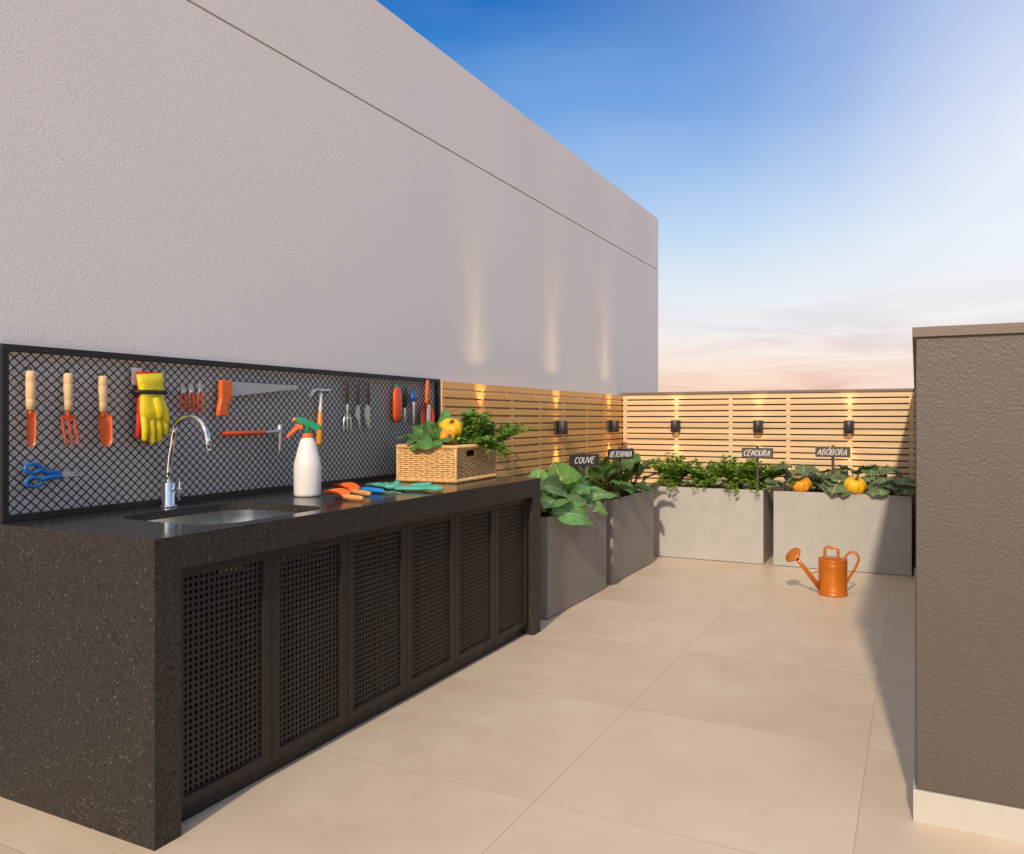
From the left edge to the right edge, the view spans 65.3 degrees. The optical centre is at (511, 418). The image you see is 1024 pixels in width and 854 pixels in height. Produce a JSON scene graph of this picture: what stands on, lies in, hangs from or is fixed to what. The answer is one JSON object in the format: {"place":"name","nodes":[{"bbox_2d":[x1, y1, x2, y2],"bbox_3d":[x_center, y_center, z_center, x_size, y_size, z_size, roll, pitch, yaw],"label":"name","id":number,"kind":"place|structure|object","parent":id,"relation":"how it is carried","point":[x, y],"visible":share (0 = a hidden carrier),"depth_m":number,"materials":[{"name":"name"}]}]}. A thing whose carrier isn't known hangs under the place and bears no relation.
{"place":"outdoors","nodes":[
{"label":"outdoors","id":0,"kind":"place"},
{"bbox_2d":[0,554,1023,853],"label":"terrace floor","id":1,"kind":"structure","parent":0,"point":[660,704],"depth_m":3.01,"materials":[{"name":"beige tile"}]},
{"bbox_2d":[0,476,539,850],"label":"garden counter","id":2,"kind":"object","parent":1,"relation":"on","point":[165,673],"visible":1,"depth_m":2.64,"materials":[{"name":"black stone"}]},
{"bbox_2d":[159,415,210,507],"bbox_3d":[-1.273,0.167,3.116,0.263,0.364,0.068,0,0,27],"label":"gooseneck tap","id":3,"kind":"object","parent":2,"relation":"on","point":[169,488],"visible":1,"depth_m":3.14,"materials":[{"name":"silver metal"}]},
{"bbox_2d":[0,343,439,522],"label":"wire panel","id":4,"kind":"object","parent":2,"relation":"on","point":[6,516],"visible":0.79,"depth_m":3.30,"materials":[{"name":"black metal"}]},
{"bbox_2d":[25,367,35,447],"bbox_3d":[-1.640,-0.037,2.721,0.031,0.275,0.033,0,0,27],"label":"trowel","id":5,"kind":"object","parent":4,"relation":"hanging from","point":[30,386],"visible":1,"depth_m":2.72,"materials":[{"name":"brown wood"}]},
{"bbox_2d":[23,462,79,488],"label":"scissors","id":6,"kind":"object","parent":4,"relation":"attached to","point":[53,474],"visible":1,"depth_m":2.76,"materials":[{"name":"blue plastic"}]},
{"bbox_2d":[60,370,79,445],"bbox_3d":[-1.577,-0.037,2.848,0.031,0.272,0.068,0,0,27],"label":"hand fork","id":7,"kind":"object","parent":4,"relation":"hanging from","point":[68,391],"visible":1,"depth_m":2.83,"materials":[{"name":"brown wood"}]},
{"bbox_2d":[98,373,112,446],"bbox_3d":[-1.517,-0.033,2.965,0.031,0.275,0.060,0,0,27],"label":"hand trowel","id":8,"kind":"object","parent":4,"relation":"hanging from","point":[105,429],"visible":1,"depth_m":2.96,"materials":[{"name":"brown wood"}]},
{"bbox_2d":[132,367,169,443],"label":"work gloves","id":9,"kind":"object","parent":4,"relation":"hanging from","point":[152,418],"visible":1,"depth_m":3.11,"materials":[{"name":"yellow rubber"}]},
{"bbox_2d":[179,385,186,409],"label":"pliers","id":10,"kind":"object","parent":4,"relation":"hanging from","point":[182,390],"visible":1,"depth_m":3.30,"materials":[{"name":"metal"}]},
{"bbox_2d":[187,383,194,410],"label":"pliers","id":11,"kind":"object","parent":4,"relation":"hanging from","point":[191,390],"visible":1,"depth_m":3.34,"materials":[{"name":"metal"}]},
{"bbox_2d":[196,381,203,412],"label":"pliers","id":12,"kind":"object","parent":4,"relation":"hanging from","point":[199,389],"visible":1,"depth_m":3.38,"materials":[{"name":"metal"}]},
{"bbox_2d":[221,424,281,454],"bbox_3d":[-1.184,0.100,3.648,0.026,0.147,0.372,0,0,27],"label":"pick hammer","id":13,"kind":"object","parent":4,"relation":"hanging from","point":[278,431],"visible":1,"depth_m":3.68,"materials":[{"name":"red metal"}]},
{"bbox_2d":[216,380,298,415],"bbox_3d":[-1.163,-0.088,3.694,0.024,0.158,0.514,0,0,27],"label":"hand saw","id":14,"kind":"object","parent":4,"relation":"hanging from","point":[228,390],"visible":1,"depth_m":3.56,"materials":[{"name":"grey metal"}]},
{"bbox_2d":[309,388,330,445],"bbox_3d":[-0.976,-0.010,4.059,0.034,0.298,0.150,0,0,27],"label":"claw hammer","id":15,"kind":"object","parent":4,"relation":"hanging from","point":[319,437],"visible":0.99,"depth_m":4.05,"materials":[{"name":"orange wood"}]},
{"bbox_2d":[343,380,351,431],"bbox_3d":[-0.878,-0.067,4.258,0.016,0.279,0.072,0,0,27],"label":"garden fork","id":16,"kind":"object","parent":4,"relation":"hanging from","point":[347,416],"visible":1,"depth_m":4.25,"materials":[{"name":"metal"}]},
{"bbox_2d":[354,380,360,431],"bbox_3d":[-0.839,-0.067,4.336,0.016,0.279,0.052,0,0,27],"label":"kitchen knife","id":17,"kind":"object","parent":4,"relation":"attached to","point":[357,414],"visible":1,"depth_m":4.33,"materials":[{"name":"metal"}]},
{"bbox_2d":[364,381,369,429],"bbox_3d":[-0.800,-0.070,4.413,0.016,0.273,0.049,0,0,27],"label":"kitchen knife","id":18,"kind":"object","parent":4,"relation":"attached to","point":[367,413],"visible":1,"depth_m":4.41,"materials":[{"name":"metal"}]},
{"bbox_2d":[393,383,401,421],"bbox_3d":[-0.669,-0.091,4.664,0.033,0.226,0.082,0,0,27],"label":"folding knife","id":19,"kind":"object","parent":4,"relation":"hanging from","point":[397,404],"visible":1,"depth_m":4.64,"materials":[{"name":"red plastic"}]},
{"bbox_2d":[403,387,407,423],"bbox_3d":[-0.633,-0.076,4.739,0.023,0.216,0.038,0,0,27],"label":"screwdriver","id":20,"kind":"object","parent":4,"relation":"attached to","point":[405,396],"visible":1,"depth_m":4.73,"materials":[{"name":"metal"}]},
{"bbox_2d":[410,391,416,424],"bbox_3d":[-0.592,-0.063,4.819,0.016,0.206,0.068,0,0,27],"label":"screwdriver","id":21,"kind":"object","parent":4,"relation":"hanging from","point":[413,397],"visible":1,"depth_m":4.81,"materials":[{"name":"blue plastic"}]},
{"bbox_2d":[421,380,433,423],"bbox_3d":[-0.530,-0.101,4.934,0.023,0.278,0.156,0,0,27],"label":"hand spade","id":22,"kind":"object","parent":4,"relation":"hanging from","point":[427,412],"visible":0.96,"depth_m":4.94,"materials":[{"name":"orange metal"}]},
{"bbox_2d":[181,551,271,808],"bbox_3d":[-0.935,0.823,2.593,0.022,0.735,0.408,0,0,27],"label":"door","id":23,"kind":"structure","parent":2,"relation":"in","point":[264,559],"depth_m":2.60,"materials":[{"name":"brown metal"}]},
{"bbox_2d":[286,417,321,496],"bbox_3d":[-0.931,0.172,3.598,0.149,0.356,0.122,0,0,27],"label":"spray bottle","id":24,"kind":"object","parent":2,"relation":"on","point":[307,472],"visible":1,"depth_m":3.55,"materials":[{"name":"white plastic"}]},
{"bbox_2d":[272,535,346,760],"bbox_3d":[-0.749,0.823,2.960,0.022,0.735,0.408,0,0,27],"label":"door","id":25,"kind":"structure","parent":2,"relation":"in","point":[278,749],"depth_m":2.96,"materials":[{"name":"brown metal"}]},
{"bbox_2d":[324,488,363,500],"bbox_3d":[-0.712,0.326,3.405,0.208,0.045,0.091,0,0,27],"label":"hand trowel","id":26,"kind":"object","parent":2,"relation":"on","point":[343,493],"visible":1,"depth_m":3.39,"materials":[{"name":"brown wood"}]},
{"bbox_2d":[332,482,371,495],"bbox_3d":[-0.727,0.324,3.650,0.090,0.049,0.278,0,0,-45],"label":"hand trowel","id":27,"kind":"object","parent":2,"relation":"on","point":[352,487],"visible":0.92,"depth_m":3.67,"materials":[{"name":"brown wood"}]},
{"bbox_2d":[347,523,406,720],"bbox_3d":[-0.564,0.823,3.328,0.022,0.735,0.408,0,0,27],"label":"door","id":28,"kind":"structure","parent":2,"relation":"in","point":[353,710],"depth_m":3.32,"materials":[{"name":"brown metal"}]},
{"bbox_2d":[359,487,400,492],"bbox_3d":[-0.606,0.336,3.723,0.242,0.029,0.057,0,0,27],"label":"pruning knife","id":29,"kind":"object","parent":2,"relation":"on","point":[374,490],"visible":0.9,"depth_m":3.71,"materials":[{"name":"blue plastic"}]},
{"bbox_2d":[366,480,401,488],"bbox_3d":[-0.628,0.331,4.025,0.172,0.035,0.228,0,0,-30],"label":"rubber glove","id":30,"kind":"object","parent":2,"relation":"on","point":[388,485],"visible":0.94,"depth_m":3.99,"materials":[{"name":"teal rubber"}]},
{"bbox_2d":[395,482,443,490],"bbox_3d":[-0.439,0.330,3.840,0.228,0.035,0.172,0,0,4],"label":"rubber glove","id":31,"kind":"object","parent":2,"relation":"on","point":[424,486],"visible":1,"depth_m":3.81,"materials":[{"name":"teal rubber"}]},
{"bbox_2d":[407,513,454,688],"bbox_3d":[-0.378,0.823,3.695,0.022,0.735,0.408,0,0,27],"label":"door","id":32,"kind":"structure","parent":2,"relation":"in","point":[413,678],"depth_m":3.69,"materials":[{"name":"brown metal"}]},
{"bbox_2d":[396,443,496,483],"bbox_3d":[-0.366,0.247,4.572,0.387,0.208,0.535,0,0,23],"label":"wicker basket","id":33,"kind":"object","parent":2,"relation":"on","point":[456,463],"visible":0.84,"depth_m":4.36,"materials":[{"name":"beige wicker"}]},
{"bbox_2d":[397,407,473,450],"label":"leafy greens","id":34,"kind":"object","parent":33,"relation":"in","point":[426,434],"visible":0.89,"depth_m":4.49,"materials":[{"name":"green plant"}]},
{"bbox_2d":[439,429,454,444],"bbox_3d":[-0.356,0.103,4.397,0.080,0.089,0.084,0,0,27],"label":"pumpkin","id":35,"kind":"object","parent":33,"relation":"in","point":[444,433],"visible":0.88,"depth_m":4.38,"materials":[{"name":"orange food"}]},
{"bbox_2d":[439,418,462,437],"bbox_3d":[-0.344,0.058,4.504,0.137,0.121,0.134,0,0,27],"label":"pumpkin","id":36,"kind":"object","parent":33,"relation":"in","point":[455,426],"visible":0.72,"depth_m":4.47,"materials":[{"name":"yellow food"}]},
{"bbox_2d":[449,409,533,461],"bbox_3d":[-0.144,0.099,4.588,0.587,0.307,0.392,0,0,-40],"label":"herb bunch","id":37,"kind":"object","parent":33,"relation":"in","point":[480,432],"visible":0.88,"depth_m":4.59,"materials":[{"name":"green plant"}]},
{"bbox_2d":[455,505,494,662],"bbox_3d":[-0.192,0.823,4.063,0.022,0.735,0.408,0,0,27],"label":"door","id":38,"kind":"structure","parent":2,"relation":"in","point":[478,529],"depth_m":4.06,"materials":[{"name":"brown metal"}]},
{"bbox_2d":[495,498,527,641],"bbox_3d":[-0.007,0.823,4.431,0.022,0.735,0.408,0,0,27],"label":"door","id":39,"kind":"structure","parent":2,"relation":"in","point":[520,623],"depth_m":4.43,"materials":[{"name":"brown metal"}]},
{"bbox_2d":[0,0,657,513],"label":"building wall","id":40,"kind":"structure","parent":1,"relation":"on","point":[366,186],"depth_m":3.88,"materials":[{"name":"grey paint"}]},
{"bbox_2d":[440,381,621,481],"bbox_3d":[0.329,0.500,6.685,0.038,1.475,3.520,0,0,27],"label":"slat fence","id":41,"kind":"object","parent":1,"relation":"on","point":[480,396],"visible":0.34,"depth_m":6.45,"materials":[{"name":"brown wood"}]},
{"bbox_2d":[554,421,567,434],"bbox_3d":[0.417,0.078,6.701,0.104,0.116,0.084,0,0,27],"label":"wall lamp","id":42,"kind":"object","parent":41,"relation":"attached to","point":[560,427],"visible":1,"depth_m":6.67,"materials":[{"name":"grey metal"}]},
{"bbox_2d":[608,420,618,431],"bbox_3d":[1.003,0.078,7.862,0.104,0.116,0.084,0,0,27],"label":"wall lamp","id":43,"kind":"object","parent":41,"relation":"attached to","point":[613,425],"visible":1,"depth_m":7.83,"materials":[{"name":"grey metal"}]},
{"bbox_2d":[540,501,605,618],"bbox_3d":[0.165,0.930,5.562,0.660,0.631,1.055,0,0,27],"label":"planter box","id":44,"kind":"object","parent":1,"relation":"on","point":[572,565],"visible":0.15,"depth_m":5.27,"materials":[{"name":"concrete"}]},
{"bbox_2d":[528,462,600,525],"bbox_3d":[0.383,0.507,5.551,0.560,0.398,1.379,0,0,27],"label":"collard plant","id":45,"kind":"object","parent":44,"relation":"on","point":[562,505],"visible":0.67,"depth_m":5.25,"materials":[{"name":"green plant"}]},
{"bbox_2d":[547,467,617,514],"bbox_3d":[0.452,0.527,5.722,0.675,0.342,0.472,0,0,0],"label":"collard plant","id":46,"kind":"object","parent":44,"relation":"on","point":[595,493],"visible":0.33,"depth_m":5.71,"materials":[{"name":"green plant"}]},
{"bbox_2d":[569,452,598,476],"bbox_3d":[0.527,0.440,5.846,0.265,0.379,0.026,0,0,-31],"label":"plant sign","id":47,"kind":"object","parent":44,"relation":"on","point":[583,459],"visible":0.92,"depth_m":5.84,"materials":[{"name":"wood"}]},
{"bbox_2d":[601,489,653,583],"bbox_3d":[0.698,0.930,6.615,0.664,0.631,1.055,0,0,27],"label":"planter box","id":48,"kind":"object","parent":1,"relation":"on","point":[629,533],"visible":0.29,"depth_m":6.34,"materials":[{"name":"concrete"}]},
{"bbox_2d":[566,458,638,498],"bbox_3d":[0.588,0.470,6.251,0.620,0.350,0.671,0,0,-15],"label":"beet plant","id":49,"kind":"object","parent":48,"relation":"on","point":[594,473],"visible":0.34,"depth_m":6.18,"materials":[{"name":"green plant"}]},
{"bbox_2d":[608,447,633,494],"bbox_3d":[0.890,0.434,6.564,0.265,0.391,0.026,0,0,-31],"label":"plant sign","id":50,"kind":"object","parent":48,"relation":"on","point":[619,453],"visible":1,"depth_m":6.56,"materials":[{"name":"wood"}]},
{"bbox_2d":[597,457,653,496],"bbox_3d":[0.849,0.471,6.582,0.596,0.350,0.570,0,0,-44],"label":"beet plant","id":51,"kind":"object","parent":48,"relation":"on","point":[604,463],"visible":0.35,"depth_m":6.53,"materials":[{"name":"green plant"}]},
{"bbox_2d":[599,448,666,494],"bbox_3d":[1.014,0.451,6.826,0.664,0.390,0.748,0,0,38],"label":"beet plant","id":52,"kind":"object","parent":48,"relation":"on","point":[636,467],"visible":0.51,"depth_m":6.85,"materials":[{"name":"green plant"}]},
{"bbox_2d":[649,480,777,563],"bbox_3d":[1.859,0.930,7.414,1.050,0.631,0.812,0,0,27],"label":"planter box","id":53,"kind":"object","parent":1,"relation":"on","point":[713,522],"visible":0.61,"depth_m":7.03,"materials":[{"name":"concrete"}]},
{"bbox_2d":[649,451,697,492],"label":"carrot plant","id":54,"kind":"object","parent":53,"relation":"on","point":[675,471],"visible":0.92,"depth_m":7.38,"materials":[{"name":"green plant"}]},
{"bbox_2d":[681,460,735,490],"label":"carrot plant","id":55,"kind":"object","parent":53,"relation":"on","point":[698,476],"visible":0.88,"depth_m":7.22,"materials":[{"name":"green plant"}]},
{"bbox_2d":[706,454,761,495],"bbox_3d":[1.984,0.497,7.127,0.535,0.334,0.785,0,0,27],"label":"carrot plant","id":56,"kind":"object","parent":53,"relation":"on","point":[732,476],"visible":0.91,"depth_m":7.12,"materials":[{"name":"green plant"}]},
{"bbox_2d":[742,446,772,489],"bbox_3d":[2.129,0.442,6.929,0.262,0.396,0.026,0,0,27],"label":"plant sign","id":57,"kind":"object","parent":53,"relation":"on","point":[757,452],"visible":0.99,"depth_m":6.93,"materials":[{"name":"wood"}]},
{"bbox_2d":[735,458,787,494],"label":"carrot plant","id":58,"kind":"object","parent":53,"relation":"in","point":[765,472],"visible":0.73,"depth_m":7.04,"materials":[{"name":"green plant"}]},
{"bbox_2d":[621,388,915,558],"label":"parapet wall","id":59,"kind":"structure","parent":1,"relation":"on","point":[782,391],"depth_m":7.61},
{"bbox_2d":[623,391,915,558],"bbox_3d":[2.359,0.500,7.661,2.700,1.475,0.045,0,0,27],"label":"slat fence","id":60,"kind":"object","parent":1,"relation":"on","point":[788,425],"visible":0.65,"depth_m":7.54,"materials":[{"name":"beige wood"}]},
{"bbox_2d":[671,420,680,431],"bbox_3d":[1.623,0.078,7.949,0.084,0.116,0.104,0,0,27],"label":"wall lamp","id":61,"kind":"object","parent":60,"relation":"attached to","point":[675,425],"visible":1,"depth_m":7.91,"materials":[{"name":"grey metal"}]},
{"bbox_2d":[753,420,762,432],"bbox_3d":[2.336,0.078,7.589,0.084,0.116,0.104,0,0,27],"label":"wall lamp","id":62,"kind":"object","parent":60,"relation":"attached to","point":[757,426],"visible":1,"depth_m":7.55,"materials":[{"name":"grey metal"}]},
{"bbox_2d":[844,420,853,432],"bbox_3d":[3.049,0.078,7.230,0.084,0.116,0.104,0,0,27],"label":"wall lamp","id":63,"kind":"object","parent":60,"relation":"attached to","point":[848,426],"visible":1,"depth_m":7.19,"materials":[{"name":"grey metal"}]},
{"bbox_2d":[785,546,859,596],"bbox_3d":[2.177,1.075,5.653,0.497,0.348,0.198,0,0,-5],"label":"watering can","id":64,"kind":"object","parent":1,"relation":"on","point":[833,580],"visible":1,"depth_m":5.59,"materials":[{"name":"orange paint"}]},
{"bbox_2d":[774,484,911,575],"bbox_3d":[2.870,0.930,6.903,1.050,0.631,0.812,0,0,27],"label":"planter box","id":65,"kind":"object","parent":1,"relation":"on","point":[874,533],"visible":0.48,"depth_m":6.52,"materials":[{"name":"concrete"}]},
{"bbox_2d":[790,474,811,491],"bbox_3d":[2.435,0.543,6.724,0.171,0.156,0.169,0,0,27],"label":"pumpkin","id":66,"kind":"object","parent":65,"relation":"on","point":[802,484],"visible":0.94,"depth_m":6.67,"materials":[{"name":"orange food"}]},
{"bbox_2d":[764,464,847,493],"bbox_3d":[2.550,0.523,6.885,0.659,0.248,0.660,0,0,27],"label":"pumpkin vine","id":67,"kind":"object","parent":65,"relation":"on","point":[818,479],"visible":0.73,"depth_m":6.84,"materials":[{"name":"green plant"}]},
{"bbox_2d":[815,445,849,473],"bbox_3d":[2.681,0.433,6.673,0.272,0.415,0.026,0,0,27],"label":"plant sign","id":68,"kind":"object","parent":65,"relation":"on","point":[832,451],"visible":0.99,"depth_m":6.67,"materials":[{"name":"wood"}]},
{"bbox_2d":[844,475,866,493],"bbox_3d":[2.804,0.538,6.522,0.175,0.158,0.174,0,0,27],"label":"pumpkin","id":69,"kind":"object","parent":65,"relation":"on","point":[856,485],"visible":1,"depth_m":6.47,"materials":[{"name":"yellow food"}]},
{"bbox_2d":[822,464,915,497],"bbox_3d":[2.986,0.515,6.666,0.704,0.263,0.676,0,0,27],"label":"pumpkin vine","id":70,"kind":"object","parent":65,"relation":"on","point":[882,483],"visible":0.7,"depth_m":6.51,"materials":[{"name":"green plant"}]},
{"bbox_2d":[912,322,1023,843],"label":"roof block","id":71,"kind":"structure","parent":1,"relation":"on","point":[968,742],"depth_m":2.41,"materials":[{"name":"stone"}]},
{"bbox_2d":[376,0,1023,391],"label":"sky","id":72,"kind":"structure","parent":0,"point":[825,182],"materials":[{"name":"blue"}]}
]}

